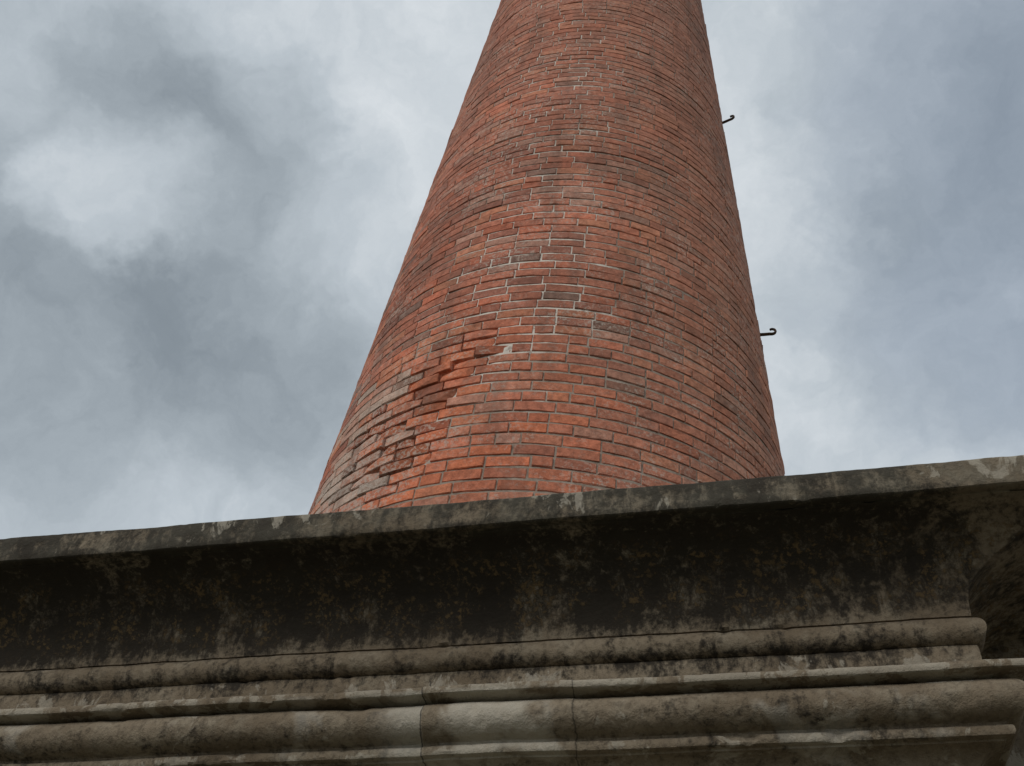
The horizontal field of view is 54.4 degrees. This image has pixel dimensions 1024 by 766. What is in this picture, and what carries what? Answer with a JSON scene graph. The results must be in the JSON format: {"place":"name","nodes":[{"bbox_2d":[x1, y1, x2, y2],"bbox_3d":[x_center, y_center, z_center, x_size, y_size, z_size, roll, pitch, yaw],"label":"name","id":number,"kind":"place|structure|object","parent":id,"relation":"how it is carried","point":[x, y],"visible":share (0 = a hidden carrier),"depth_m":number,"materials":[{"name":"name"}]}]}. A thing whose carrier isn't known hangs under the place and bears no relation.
{"place":"outdoors","nodes":[
{"label":"outdoors","id":0,"kind":"place"},
{"bbox_2d":[0,455,1023,765],"bbox_3d":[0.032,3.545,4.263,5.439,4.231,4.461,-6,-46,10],"label":"stone plinth","id":1,"kind":"structure","parent":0,"point":[862,617],"depth_m":3.99,"materials":[{"name":"grey stone"}]},
{"bbox_2d":[308,0,784,513],"bbox_3d":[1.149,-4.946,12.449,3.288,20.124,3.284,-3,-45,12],"label":"brick chimney","id":2,"kind":"object","parent":1,"relation":"on","point":[570,307],"visible":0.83,"depth_m":6.36,"materials":[{"name":"brick"}]},
{"bbox_2d":[0,0,1023,538],"label":"sky","id":3,"kind":"structure","parent":0,"point":[211,210],"materials":[{"name":"grey"}]},
{"bbox_2d":[981,638,1023,765],"bbox_3d":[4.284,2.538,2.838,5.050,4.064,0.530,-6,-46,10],"label":"stone wall","id":4,"kind":"structure","parent":0,"point":[1011,649],"depth_m":4.38,"materials":[{"name":"black stone"}]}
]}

